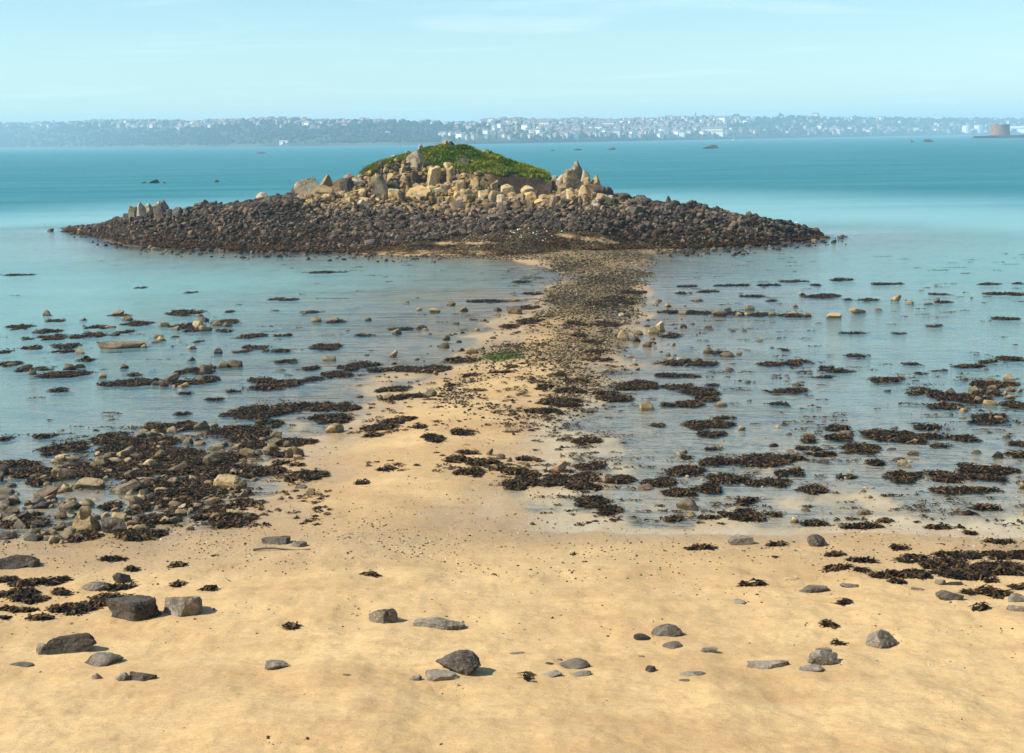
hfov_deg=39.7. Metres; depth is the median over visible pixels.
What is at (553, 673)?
beach rock
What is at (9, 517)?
shore rock
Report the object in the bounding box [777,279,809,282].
seaweed clump
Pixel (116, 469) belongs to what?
seaweed clump
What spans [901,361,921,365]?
seaweed clump
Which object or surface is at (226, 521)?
seaweed clump
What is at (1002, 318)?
seaweed clump
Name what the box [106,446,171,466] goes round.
seaweed clump
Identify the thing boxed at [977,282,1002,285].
seaweed clump
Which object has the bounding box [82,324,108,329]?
seaweed clump
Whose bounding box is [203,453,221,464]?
shore rock
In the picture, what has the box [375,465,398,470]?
seaweed clump
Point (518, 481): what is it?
seaweed clump
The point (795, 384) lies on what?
shore rock
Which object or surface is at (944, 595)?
beach rock
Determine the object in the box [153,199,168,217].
boulder
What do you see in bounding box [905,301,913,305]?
shore rock
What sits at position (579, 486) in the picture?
seaweed clump
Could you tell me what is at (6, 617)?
seaweed clump
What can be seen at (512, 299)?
shore rock
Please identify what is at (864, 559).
seaweed clump
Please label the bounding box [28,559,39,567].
beach rock
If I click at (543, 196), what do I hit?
boulder
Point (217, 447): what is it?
shore rock
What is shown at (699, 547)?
seaweed clump
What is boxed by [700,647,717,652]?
beach rock
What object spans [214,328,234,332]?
seaweed clump
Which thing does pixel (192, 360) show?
shore rock
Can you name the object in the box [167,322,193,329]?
seaweed clump
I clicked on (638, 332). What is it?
shore rock
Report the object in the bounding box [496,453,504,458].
shore rock
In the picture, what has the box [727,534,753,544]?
beach rock
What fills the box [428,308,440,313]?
shore rock
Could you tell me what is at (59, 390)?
seaweed clump
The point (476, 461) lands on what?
seaweed clump
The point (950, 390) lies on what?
shore rock
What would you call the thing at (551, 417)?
seaweed scraps
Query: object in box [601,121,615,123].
terrace building
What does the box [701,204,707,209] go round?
boulder
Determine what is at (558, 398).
seaweed clump
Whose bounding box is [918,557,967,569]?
seaweed clump
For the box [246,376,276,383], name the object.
seaweed clump
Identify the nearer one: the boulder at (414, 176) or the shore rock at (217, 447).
the shore rock at (217, 447)
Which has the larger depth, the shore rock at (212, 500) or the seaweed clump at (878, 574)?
the shore rock at (212, 500)
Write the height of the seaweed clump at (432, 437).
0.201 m
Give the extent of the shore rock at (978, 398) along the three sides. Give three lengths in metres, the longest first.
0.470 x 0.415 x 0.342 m
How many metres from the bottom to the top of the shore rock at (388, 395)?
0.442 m
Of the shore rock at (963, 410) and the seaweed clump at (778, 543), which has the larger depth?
the shore rock at (963, 410)
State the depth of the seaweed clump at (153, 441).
47.84 m
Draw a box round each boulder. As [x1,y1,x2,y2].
[128,206,136,220]
[136,202,147,217]
[145,203,152,215]
[150,201,159,214]
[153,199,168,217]
[166,209,171,217]
[172,207,180,218]
[255,192,268,198]
[294,177,317,195]
[312,185,332,196]
[320,175,332,185]
[321,194,329,199]
[339,177,352,191]
[343,173,353,177]
[344,203,352,208]
[345,197,354,202]
[352,179,364,185]
[358,189,365,196]
[358,199,369,207]
[364,239,378,246]
[368,173,376,184]
[371,175,388,199]
[378,161,382,168]
[387,173,393,181]
[388,182,399,188]
[388,188,400,199]
[395,234,405,240]
[396,193,403,199]
[399,166,405,172]
[400,175,407,181]
[406,151,423,172]
[406,185,430,198]
[409,172,418,183]
[413,217,421,222]
[426,185,435,192]
[427,166,440,185]
[433,187,443,194]
[434,196,443,202]
[440,184,449,194]
[443,162,451,169]
[445,196,453,204]
[447,166,454,183]
[451,230,458,235]
[453,192,459,200]
[453,202,466,208]
[455,180,466,190]
[457,157,469,163]
[460,189,470,197]
[463,195,472,200]
[468,189,475,197]
[470,178,479,188]
[478,190,486,197]
[479,179,487,189]
[488,190,503,200]
[490,180,497,189]
[496,196,505,202]
[497,202,509,208]
[501,184,514,195]
[507,192,515,196]
[512,193,523,200]
[520,185,534,192]
[524,192,535,200]
[534,198,542,203]
[536,194,546,198]
[544,180,555,192]
[549,195,560,207]
[551,175,557,184]
[556,174,562,186]
[557,183,566,192]
[563,169,580,182]
[566,179,581,188]
[566,192,573,198]
[572,161,582,179]
[578,185,590,195]
[581,170,589,182]
[581,195,587,201]
[583,177,590,184]
[591,174,600,185]
[591,200,599,205]
[593,185,604,193]
[595,193,610,205]
[597,198,605,204]
[605,187,613,195]
[617,193,631,200]
[627,206,643,214]
[637,196,651,201]
[638,224,645,231]
[644,222,652,229]
[666,196,671,204]
[672,200,680,205]
[693,218,700,223]
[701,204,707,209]
[769,223,778,227]
[796,230,805,234]
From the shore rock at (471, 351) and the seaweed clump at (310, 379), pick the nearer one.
the seaweed clump at (310, 379)
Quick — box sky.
[0,0,1023,123]
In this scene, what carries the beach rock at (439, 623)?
on the ground at (912, 691)
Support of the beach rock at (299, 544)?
on the ground at (912, 691)
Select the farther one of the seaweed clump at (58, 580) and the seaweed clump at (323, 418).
the seaweed clump at (323, 418)
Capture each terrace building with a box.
[536,120,550,125]
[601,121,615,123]
[701,126,725,136]
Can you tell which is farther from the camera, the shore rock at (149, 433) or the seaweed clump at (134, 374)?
the seaweed clump at (134, 374)
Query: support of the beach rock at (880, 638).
on the ground at (912, 691)
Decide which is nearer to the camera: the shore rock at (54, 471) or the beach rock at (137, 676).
the beach rock at (137, 676)
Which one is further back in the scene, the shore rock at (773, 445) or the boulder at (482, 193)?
the boulder at (482, 193)
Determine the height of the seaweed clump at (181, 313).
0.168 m
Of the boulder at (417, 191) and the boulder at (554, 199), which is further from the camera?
the boulder at (417, 191)
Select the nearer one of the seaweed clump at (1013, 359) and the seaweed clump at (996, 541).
the seaweed clump at (996, 541)
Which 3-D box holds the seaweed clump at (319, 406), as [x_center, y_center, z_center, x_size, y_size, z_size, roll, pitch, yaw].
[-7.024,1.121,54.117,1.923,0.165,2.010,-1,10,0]
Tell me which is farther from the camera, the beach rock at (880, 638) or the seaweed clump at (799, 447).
the seaweed clump at (799, 447)
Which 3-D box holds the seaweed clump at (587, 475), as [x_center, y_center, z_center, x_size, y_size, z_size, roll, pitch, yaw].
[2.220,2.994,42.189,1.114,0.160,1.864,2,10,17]
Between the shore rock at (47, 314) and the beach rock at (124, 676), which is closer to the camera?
the beach rock at (124, 676)
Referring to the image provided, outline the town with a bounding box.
[5,115,1023,139]
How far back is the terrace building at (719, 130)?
4046.30 m
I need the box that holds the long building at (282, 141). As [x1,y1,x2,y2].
[279,140,287,144]
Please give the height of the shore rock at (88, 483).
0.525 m
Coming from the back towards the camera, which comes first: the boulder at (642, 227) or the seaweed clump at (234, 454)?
the boulder at (642, 227)
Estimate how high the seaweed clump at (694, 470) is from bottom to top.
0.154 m
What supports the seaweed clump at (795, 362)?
on the sea
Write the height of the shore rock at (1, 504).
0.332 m
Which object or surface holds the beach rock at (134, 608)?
on the ground at (912, 691)
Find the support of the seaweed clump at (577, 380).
on the ground at (912, 691)
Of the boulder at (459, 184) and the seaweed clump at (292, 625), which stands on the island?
the boulder at (459, 184)
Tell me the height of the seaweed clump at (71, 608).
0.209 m
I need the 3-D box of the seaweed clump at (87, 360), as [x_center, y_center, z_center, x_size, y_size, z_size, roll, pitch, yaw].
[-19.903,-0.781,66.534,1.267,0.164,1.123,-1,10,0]
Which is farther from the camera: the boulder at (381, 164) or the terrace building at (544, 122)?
the terrace building at (544, 122)
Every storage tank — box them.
[962,125,970,133]
[974,125,982,132]
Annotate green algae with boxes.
[472,350,524,360]
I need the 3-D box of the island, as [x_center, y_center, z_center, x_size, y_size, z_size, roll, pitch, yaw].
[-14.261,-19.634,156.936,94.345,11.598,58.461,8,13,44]
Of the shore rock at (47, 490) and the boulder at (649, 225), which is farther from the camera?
the boulder at (649, 225)
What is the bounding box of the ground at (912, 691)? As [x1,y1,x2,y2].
[0,225,1023,752]
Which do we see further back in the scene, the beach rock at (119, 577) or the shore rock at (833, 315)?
the shore rock at (833, 315)
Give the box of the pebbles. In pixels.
[0,221,1023,747]
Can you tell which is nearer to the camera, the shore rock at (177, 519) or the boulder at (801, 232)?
the shore rock at (177, 519)
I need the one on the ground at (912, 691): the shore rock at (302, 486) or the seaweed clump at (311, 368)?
the shore rock at (302, 486)
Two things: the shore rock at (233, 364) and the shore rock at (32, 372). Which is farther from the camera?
the shore rock at (233, 364)
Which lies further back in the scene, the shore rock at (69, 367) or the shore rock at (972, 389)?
the shore rock at (69, 367)
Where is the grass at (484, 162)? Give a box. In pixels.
[359,143,550,181]
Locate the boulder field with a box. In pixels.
[61,191,847,262]
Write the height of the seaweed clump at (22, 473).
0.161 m
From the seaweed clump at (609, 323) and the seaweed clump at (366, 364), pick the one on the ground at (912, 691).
the seaweed clump at (609, 323)
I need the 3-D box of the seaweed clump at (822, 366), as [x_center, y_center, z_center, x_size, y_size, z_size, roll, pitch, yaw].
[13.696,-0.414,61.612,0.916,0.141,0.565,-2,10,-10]
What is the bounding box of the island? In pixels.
[59,145,823,255]
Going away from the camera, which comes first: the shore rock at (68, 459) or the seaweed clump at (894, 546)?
the seaweed clump at (894, 546)
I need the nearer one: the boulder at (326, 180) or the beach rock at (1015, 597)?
the beach rock at (1015, 597)
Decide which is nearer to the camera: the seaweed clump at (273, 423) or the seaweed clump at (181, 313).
the seaweed clump at (273, 423)
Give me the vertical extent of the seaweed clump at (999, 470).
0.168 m
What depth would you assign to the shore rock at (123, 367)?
64.07 m
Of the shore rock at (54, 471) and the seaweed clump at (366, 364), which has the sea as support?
the seaweed clump at (366, 364)
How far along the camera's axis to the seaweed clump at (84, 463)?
44.65 m
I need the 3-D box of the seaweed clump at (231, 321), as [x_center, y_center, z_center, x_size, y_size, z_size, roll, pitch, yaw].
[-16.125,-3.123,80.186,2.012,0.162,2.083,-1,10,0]
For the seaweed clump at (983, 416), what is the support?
on the sea
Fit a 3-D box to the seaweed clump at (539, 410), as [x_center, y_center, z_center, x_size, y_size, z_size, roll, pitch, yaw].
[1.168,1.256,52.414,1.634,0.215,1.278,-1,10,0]
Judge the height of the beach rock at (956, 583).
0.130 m
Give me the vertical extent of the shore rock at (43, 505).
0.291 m
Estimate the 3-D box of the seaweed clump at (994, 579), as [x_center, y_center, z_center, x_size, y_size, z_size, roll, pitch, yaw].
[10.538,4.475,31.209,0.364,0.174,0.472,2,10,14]
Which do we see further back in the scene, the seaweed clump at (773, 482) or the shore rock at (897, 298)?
the shore rock at (897, 298)
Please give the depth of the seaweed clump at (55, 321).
81.42 m
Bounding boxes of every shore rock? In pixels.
[0,464,10,475]
[0,471,3,483]
[0,488,13,495]
[0,503,9,510]
[0,531,16,539]
[1,515,17,521]
[4,468,18,476]
[4,506,19,513]
[6,362,17,368]
[6,497,20,505]
[13,518,28,528]
[17,364,32,372]
[18,510,32,518]
[24,500,31,505]
[24,534,43,541]
[28,368,36,379]
[31,328,48,337]
[31,501,53,508]
[31,520,46,526]
[32,496,44,504]
[33,485,57,498]
[43,310,52,320]
[44,494,58,500]
[51,468,60,475]
[54,454,70,461]
[54,510,66,519]
[56,468,74,480]
[59,484,72,491]
[60,500,76,511]
[63,364,75,370]
[64,463,76,466]
[65,456,79,461]
[75,349,84,357]
[75,364,86,370]
[75,477,104,489]
[77,506,91,518]
[78,501,91,508]
[79,318,87,323]
[90,460,99,466]
[94,455,108,465]
[98,373,106,381]
[103,326,115,330]
[104,452,116,457]
[108,457,124,462]
[110,332,119,338]
[111,479,141,495]
[111,512,126,521]
[113,310,123,318]
[116,449,130,456]
[120,364,128,371]
[122,315,132,323]
[123,470,136,476]
[126,520,141,525]
[129,496,143,505]
[132,524,146,530]
[134,432,146,439]
[137,477,155,479]
[140,344,147,351]
[143,459,156,466]
[146,431,161,436]
[148,340,161,344]
[150,381,158,388]
[153,334,163,339]
[154,450,166,456]
[154,487,167,491]
[157,322,169,330]
[157,336,165,344]
[159,380,168,389]
[163,373,179,385]
[166,426,177,434]
[167,477,178,482]
[167,501,181,507]
[167,516,182,523]
[168,462,188,470]
[170,326,180,333]
[170,335,179,339]
[171,384,177,390]
[174,509,186,516]
[177,383,188,390]
[181,436,193,445]
[185,526,194,529]
[186,357,196,363]
[187,345,197,352]
[192,321,203,327]
[194,422,209,430]
[195,314,203,319]
[195,375,206,379]
[198,317,208,324]
[198,325,212,333]
[198,497,220,504]
[200,367,212,375]
[202,506,212,510]
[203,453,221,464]
[209,423,218,428]
[211,444,224,450]
[212,320,222,328]
[214,348,222,355]
[217,361,228,370]
[221,441,228,446]
[223,322,233,329]
[226,509,242,514]
[228,360,242,369]
[229,468,237,473]
[235,492,249,497]
[238,448,254,457]
[265,437,281,445]
[267,443,279,449]
[269,431,281,437]
[272,368,286,372]
[284,448,292,457]
[292,446,304,456]
[294,484,306,488]
[303,487,314,495]
[311,316,321,324]
[323,356,335,361]
[325,423,343,432]
[328,317,339,323]
[383,393,393,399]
[389,350,397,357]
[391,329,402,335]
[415,325,426,329]
[425,388,436,396]
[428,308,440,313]
[439,343,448,348]
[442,335,449,340]
[447,300,455,305]
[459,307,467,311]
[465,348,478,353]
[486,448,492,454]
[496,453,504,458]
[503,428,517,432]
[506,298,518,301]
[508,306,521,313]
[552,460,567,472]
[585,407,594,412]
[601,473,614,483]
[617,330,629,339]
[631,336,640,341]
[633,330,642,334]
[637,484,654,490]
[639,400,654,411]
[642,341,651,346]
[647,326,658,334]
[655,321,664,332]
[677,498,699,510]
[679,310,686,314]
[685,512,695,516]
[690,358,702,362]
[703,347,713,353]
[711,310,726,316]
[713,401,727,407]
[719,352,734,357]
[725,367,733,371]
[745,305,754,311]
[768,312,776,317]
[769,443,778,447]
[790,516,798,522]
[792,382,800,387]
[801,507,810,511]
[803,432,816,438]
[817,458,828,463]
[825,312,841,320]
[840,430,853,436]
[849,308,866,314]
[857,509,870,514]
[875,308,883,312]
[890,295,901,303]
[897,459,907,466]
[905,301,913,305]
[907,451,918,455]
[923,302,934,306]
[934,298,941,305]
[939,369,948,373]
[945,388,955,393]
[959,408,968,413]
[961,377,967,383]
[967,386,978,392]
[971,450,981,454]
[972,396,982,405]
[982,400,996,409]
[987,385,995,389]
[991,451,1003,457]
[1001,391,1007,398]
[1002,434,1010,439]
[1003,374,1015,381]
[1004,395,1016,400]
[1005,386,1015,393]
[1013,389,1023,395]
[1018,482,1023,488]
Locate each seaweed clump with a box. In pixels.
[0,349,14,354]
[0,360,23,367]
[0,435,16,442]
[0,458,41,468]
[0,511,51,527]
[0,520,14,528]
[0,575,19,582]
[0,585,41,599]
[0,604,40,613]
[0,614,11,619]
[2,273,32,276]
[4,323,35,330]
[5,577,45,586]
[6,465,53,479]
[9,591,51,603]
[14,367,34,372]
[19,336,34,340]
[19,344,42,350]
[23,473,61,486]
[24,611,54,620]
[31,328,63,334]
[31,433,59,439]
[32,439,90,456]
[33,366,57,371]
[34,370,93,378]
[36,333,67,340]
[38,575,72,585]
[44,602,103,615]
[45,318,65,322]
[48,349,75,353]
[48,386,69,392]
[49,342,81,349]
[49,587,73,595]
[63,460,89,468]
[63,529,104,543]
[67,331,105,339]
[71,464,110,477]
[76,358,98,362]
[79,596,110,606]
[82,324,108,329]
[87,591,135,598]
[88,431,143,446]
[90,463,134,478]
[94,444,126,456]
[96,378,154,387]
[96,499,124,511]
[97,555,127,561]
[98,581,137,591]
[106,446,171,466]
[107,313,131,316]
[113,461,174,480]
[113,523,169,541]
[116,329,135,333]
[119,320,153,326]
[120,502,154,515]
[123,565,139,571]
[125,434,182,451]
[126,377,162,382]
[128,372,144,376]
[131,420,197,433]
[134,512,182,524]
[135,475,186,491]
[143,487,202,507]
[146,446,205,463]
[164,309,208,316]
[165,459,208,475]
[165,470,224,488]
[166,499,203,511]
[166,561,187,567]
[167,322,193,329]
[167,375,220,385]
[168,579,188,586]
[172,411,193,415]
[173,365,217,375]
[177,391,193,395]
[178,484,230,500]
[181,327,211,332]
[183,291,197,293]
[188,503,235,520]
[197,584,217,590]
[199,450,241,465]
[204,396,224,401]
[204,462,254,476]
[205,424,272,438]
[208,512,261,529]
[209,319,238,324]
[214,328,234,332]
[218,403,294,420]
[222,449,255,459]
[223,389,241,393]
[227,431,273,448]
[230,496,257,506]
[231,349,251,353]
[231,487,255,494]
[234,332,268,338]
[235,464,287,478]
[240,344,271,349]
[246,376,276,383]
[248,384,283,391]
[253,418,283,428]
[256,378,304,387]
[262,348,292,352]
[264,448,300,457]
[267,297,284,300]
[268,401,310,412]
[271,459,292,465]
[273,333,292,336]
[273,358,297,363]
[276,298,300,301]
[278,437,319,447]
[281,621,302,629]
[283,467,331,482]
[286,461,304,466]
[300,310,324,313]
[300,376,325,381]
[301,365,321,370]
[304,401,352,411]
[306,412,352,424]
[307,270,349,273]
[307,343,343,350]
[320,370,351,378]
[326,319,347,323]
[330,404,362,411]
[334,364,349,369]
[335,372,353,377]
[341,366,358,371]
[346,360,382,367]
[353,478,369,484]
[354,333,375,336]
[359,421,398,431]
[360,569,381,576]
[361,432,383,437]
[366,364,452,372]
[373,385,412,392]
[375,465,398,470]
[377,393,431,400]
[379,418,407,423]
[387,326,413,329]
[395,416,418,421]
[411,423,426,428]
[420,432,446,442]
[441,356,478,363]
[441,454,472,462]
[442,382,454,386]
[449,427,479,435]
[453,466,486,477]
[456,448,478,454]
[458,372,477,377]
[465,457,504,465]
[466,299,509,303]
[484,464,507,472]
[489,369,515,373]
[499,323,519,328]
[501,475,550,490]
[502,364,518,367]
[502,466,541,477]
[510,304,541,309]
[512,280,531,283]
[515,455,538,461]
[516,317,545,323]
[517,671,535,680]
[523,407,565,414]
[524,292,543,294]
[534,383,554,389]
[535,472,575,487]
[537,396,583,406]
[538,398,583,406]
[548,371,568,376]
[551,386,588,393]
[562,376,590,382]
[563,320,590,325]
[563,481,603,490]
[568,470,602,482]
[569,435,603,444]
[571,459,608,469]
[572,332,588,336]
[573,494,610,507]
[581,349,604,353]
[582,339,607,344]
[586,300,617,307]
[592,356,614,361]
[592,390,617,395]
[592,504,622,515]
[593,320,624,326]
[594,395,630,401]
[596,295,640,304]
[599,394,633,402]
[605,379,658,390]
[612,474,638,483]
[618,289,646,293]
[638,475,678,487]
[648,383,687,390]
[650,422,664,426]
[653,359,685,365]
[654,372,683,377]
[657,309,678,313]
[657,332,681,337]
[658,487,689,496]
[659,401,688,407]
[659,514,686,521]
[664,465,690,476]
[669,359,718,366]
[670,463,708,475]
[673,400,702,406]
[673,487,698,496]
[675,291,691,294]
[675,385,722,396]
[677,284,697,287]
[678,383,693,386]
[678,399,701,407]
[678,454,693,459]
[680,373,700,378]
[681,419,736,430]
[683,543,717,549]
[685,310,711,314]
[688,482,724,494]
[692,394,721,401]
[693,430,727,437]
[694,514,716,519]
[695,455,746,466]
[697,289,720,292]
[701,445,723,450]
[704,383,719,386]
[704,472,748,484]
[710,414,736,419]
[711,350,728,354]
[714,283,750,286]
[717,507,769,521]
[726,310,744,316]
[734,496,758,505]
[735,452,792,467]
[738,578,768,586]
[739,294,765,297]
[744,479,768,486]
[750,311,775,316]
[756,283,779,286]
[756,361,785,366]
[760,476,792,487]
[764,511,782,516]
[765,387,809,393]
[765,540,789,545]
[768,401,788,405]
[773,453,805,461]
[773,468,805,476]
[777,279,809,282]
[777,313,812,317]
[782,358,813,366]
[793,484,829,494]
[795,445,821,451]
[798,436,820,443]
[799,518,827,526]
[802,293,841,298]
[809,451,837,456]
[814,375,832,378]
[816,368,856,373]
[818,365,834,368]
[818,619,839,628]
[821,433,854,442]
[822,562,854,571]
[823,423,851,431]
[824,550,846,556]
[830,277,852,281]
[830,638,848,645]
[835,473,857,478]
[835,597,853,605]
[838,331,869,334]
[838,441,881,454]
[838,522,884,528]
[842,353,870,357]
[844,298,878,301]
[844,556,879,563]
[852,566,872,572]
[857,428,914,437]
[864,458,887,465]
[865,432,929,443]
[867,376,905,383]
[867,570,897,578]
[869,282,902,285]
[876,517,894,523]
[881,469,923,479]
[881,568,933,578]
[886,577,906,584]
[888,543,909,550]
[889,478,921,484]
[892,331,907,334]
[892,553,938,562]
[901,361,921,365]
[903,386,943,396]
[913,371,927,375]
[913,423,948,430]
[915,432,949,439]
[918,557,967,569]
[923,522,964,529]
[926,323,942,327]
[926,401,965,409]
[926,403,957,410]
[926,469,977,483]
[927,392,994,405]
[927,562,994,580]
[928,292,948,295]
[928,442,953,447]
[928,485,983,495]
[930,549,968,558]
[937,300,953,303]
[945,434,983,442]
[950,363,985,368]
[954,462,1021,475]
[956,559,1023,575]
[956,588,982,594]
[959,510,979,514]
[959,549,1013,560]
[962,530,977,534]
[966,503,1002,510]
[968,417,1010,424]
[968,601,990,611]
[969,380,1019,389]
[969,412,1010,419]
[971,486,999,491]
[972,388,1004,397]
[974,358,1007,364]
[974,584,1013,598]
[976,473,1009,482]
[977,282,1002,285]
[981,537,1015,543]
[982,291,1007,295]
[982,575,998,583]
[989,316,1021,320]
[994,355,1023,362]
[997,401,1023,409]
[997,560,1023,571]
[1002,449,1023,457]
[1004,400,1021,405]
[1005,292,1023,296]
[1006,549,1023,559]
[1006,582,1023,589]
[1007,439,1023,446]
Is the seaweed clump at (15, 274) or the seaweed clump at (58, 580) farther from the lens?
the seaweed clump at (15, 274)
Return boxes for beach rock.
[0,554,39,568]
[10,661,32,666]
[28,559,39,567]
[36,643,45,653]
[38,633,96,654]
[72,513,100,531]
[80,581,109,590]
[84,652,123,666]
[91,673,101,678]
[96,341,147,353]
[101,517,126,533]
[105,595,161,621]
[112,572,130,582]
[115,672,129,680]
[130,671,156,680]
[163,596,202,616]
[213,474,246,489]
[261,535,290,544]
[264,659,290,669]
[291,541,306,546]
[368,608,397,623]
[410,674,421,680]
[413,617,467,629]
[425,669,458,681]
[435,649,480,675]
[541,670,561,677]
[559,658,589,669]
[569,670,590,676]
[633,633,650,640]
[645,665,655,671]
[651,624,682,636]
[662,641,681,648]
[678,671,705,675]
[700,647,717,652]
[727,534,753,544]
[732,598,746,603]
[746,660,789,668]
[799,584,828,592]
[799,664,823,671]
[807,534,826,546]
[807,650,839,665]
[815,647,831,651]
[840,583,858,587]
[866,629,897,648]
[911,587,924,590]
[934,579,946,584]
[935,590,963,600]
[947,581,962,584]
[1006,605,1023,611]
[1008,593,1023,601]
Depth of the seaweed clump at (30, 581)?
31.78 m
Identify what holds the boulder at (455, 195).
on the island
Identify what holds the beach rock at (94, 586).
on the ground at (912, 691)
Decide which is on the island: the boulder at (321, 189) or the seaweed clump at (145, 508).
the boulder at (321, 189)
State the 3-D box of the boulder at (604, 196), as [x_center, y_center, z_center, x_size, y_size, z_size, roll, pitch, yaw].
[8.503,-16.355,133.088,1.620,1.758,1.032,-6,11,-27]
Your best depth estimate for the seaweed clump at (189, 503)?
39.50 m
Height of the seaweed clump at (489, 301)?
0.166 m
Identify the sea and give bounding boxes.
[0,134,1023,532]
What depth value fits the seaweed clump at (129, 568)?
33.18 m
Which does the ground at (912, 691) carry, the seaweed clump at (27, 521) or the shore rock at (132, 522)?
the shore rock at (132, 522)
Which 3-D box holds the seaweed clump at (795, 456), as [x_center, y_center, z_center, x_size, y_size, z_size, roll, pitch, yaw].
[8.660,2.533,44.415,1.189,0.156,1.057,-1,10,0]
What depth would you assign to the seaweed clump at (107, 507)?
39.58 m
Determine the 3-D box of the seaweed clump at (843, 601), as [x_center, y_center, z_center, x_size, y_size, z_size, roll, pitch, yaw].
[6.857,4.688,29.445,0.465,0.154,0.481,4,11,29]
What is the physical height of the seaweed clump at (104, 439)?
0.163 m
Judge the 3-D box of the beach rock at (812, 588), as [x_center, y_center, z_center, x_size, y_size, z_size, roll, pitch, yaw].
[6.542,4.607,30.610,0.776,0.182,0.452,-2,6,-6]
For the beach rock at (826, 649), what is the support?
on the ground at (912, 691)
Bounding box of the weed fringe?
[62,223,824,254]
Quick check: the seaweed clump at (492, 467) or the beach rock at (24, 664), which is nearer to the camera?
the beach rock at (24, 664)
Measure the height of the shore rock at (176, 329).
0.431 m
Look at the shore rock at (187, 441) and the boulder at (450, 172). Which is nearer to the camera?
the shore rock at (187, 441)
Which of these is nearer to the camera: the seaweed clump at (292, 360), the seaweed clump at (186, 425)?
the seaweed clump at (186, 425)
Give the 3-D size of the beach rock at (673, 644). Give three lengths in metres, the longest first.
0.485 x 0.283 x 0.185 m
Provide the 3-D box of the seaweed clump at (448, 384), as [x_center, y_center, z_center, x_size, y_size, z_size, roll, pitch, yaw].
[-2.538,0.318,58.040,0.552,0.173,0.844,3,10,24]
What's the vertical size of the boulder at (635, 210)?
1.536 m
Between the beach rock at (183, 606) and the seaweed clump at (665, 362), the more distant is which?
the seaweed clump at (665, 362)
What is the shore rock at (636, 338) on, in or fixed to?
on the ground at (912, 691)
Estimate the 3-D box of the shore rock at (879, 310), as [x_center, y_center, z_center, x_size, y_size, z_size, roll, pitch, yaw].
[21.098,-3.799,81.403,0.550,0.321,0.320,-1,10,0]
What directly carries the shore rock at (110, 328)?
on the sea
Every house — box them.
[456,132,465,138]
[483,129,488,133]
[521,123,530,129]
[529,128,542,133]
[593,125,603,128]
[611,129,620,136]
[628,130,636,137]
[679,131,684,136]
[718,116,728,121]
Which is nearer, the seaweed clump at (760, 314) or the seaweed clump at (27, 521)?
the seaweed clump at (27, 521)
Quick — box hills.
[0,118,1023,147]
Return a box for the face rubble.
[303,159,625,214]
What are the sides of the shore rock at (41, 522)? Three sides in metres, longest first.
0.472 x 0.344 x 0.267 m
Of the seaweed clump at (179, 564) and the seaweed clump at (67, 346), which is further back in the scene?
the seaweed clump at (67, 346)
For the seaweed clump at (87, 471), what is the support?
on the sea
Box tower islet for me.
[973,135,1023,137]
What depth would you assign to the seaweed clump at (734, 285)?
95.69 m
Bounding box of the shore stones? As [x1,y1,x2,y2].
[0,301,1023,544]
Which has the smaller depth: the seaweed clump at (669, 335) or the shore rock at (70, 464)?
the shore rock at (70, 464)
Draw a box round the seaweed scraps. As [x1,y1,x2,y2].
[1,253,1023,627]
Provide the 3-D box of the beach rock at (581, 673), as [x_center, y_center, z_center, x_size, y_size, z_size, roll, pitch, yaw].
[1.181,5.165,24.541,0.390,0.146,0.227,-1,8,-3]
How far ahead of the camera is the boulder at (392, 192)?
141.28 m
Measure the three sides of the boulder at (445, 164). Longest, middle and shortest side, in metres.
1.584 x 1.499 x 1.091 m
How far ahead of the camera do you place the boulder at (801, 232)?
135.78 m
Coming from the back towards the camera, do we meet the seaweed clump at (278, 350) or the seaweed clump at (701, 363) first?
the seaweed clump at (278, 350)
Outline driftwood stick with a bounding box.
[253,547,310,550]
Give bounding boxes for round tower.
[989,122,1009,135]
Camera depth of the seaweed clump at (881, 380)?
58.07 m
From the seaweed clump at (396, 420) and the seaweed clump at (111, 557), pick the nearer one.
the seaweed clump at (111, 557)
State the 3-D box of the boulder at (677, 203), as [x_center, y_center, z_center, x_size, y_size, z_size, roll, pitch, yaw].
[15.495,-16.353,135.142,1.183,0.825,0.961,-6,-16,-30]
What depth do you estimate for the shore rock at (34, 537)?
36.33 m
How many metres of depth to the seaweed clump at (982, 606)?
28.83 m
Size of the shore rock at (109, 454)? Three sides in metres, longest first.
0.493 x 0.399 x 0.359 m
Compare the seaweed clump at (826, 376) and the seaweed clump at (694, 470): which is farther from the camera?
the seaweed clump at (826, 376)
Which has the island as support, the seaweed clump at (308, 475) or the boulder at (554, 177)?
the boulder at (554, 177)
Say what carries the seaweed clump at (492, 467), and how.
on the ground at (912, 691)
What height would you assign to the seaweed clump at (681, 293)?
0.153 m
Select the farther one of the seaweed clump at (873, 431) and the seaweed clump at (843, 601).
the seaweed clump at (873, 431)
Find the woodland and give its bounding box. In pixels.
[0,115,1023,146]
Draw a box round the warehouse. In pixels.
[1010,126,1023,132]
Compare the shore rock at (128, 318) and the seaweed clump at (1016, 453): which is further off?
the shore rock at (128, 318)
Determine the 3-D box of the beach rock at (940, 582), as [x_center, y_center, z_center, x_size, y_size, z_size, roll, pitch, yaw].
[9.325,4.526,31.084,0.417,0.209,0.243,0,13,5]
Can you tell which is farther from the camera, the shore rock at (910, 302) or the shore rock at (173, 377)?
the shore rock at (910, 302)
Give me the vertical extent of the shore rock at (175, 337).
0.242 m
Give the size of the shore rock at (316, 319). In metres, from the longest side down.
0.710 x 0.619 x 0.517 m
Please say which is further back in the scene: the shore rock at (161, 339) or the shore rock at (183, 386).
the shore rock at (161, 339)
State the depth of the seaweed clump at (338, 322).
79.23 m

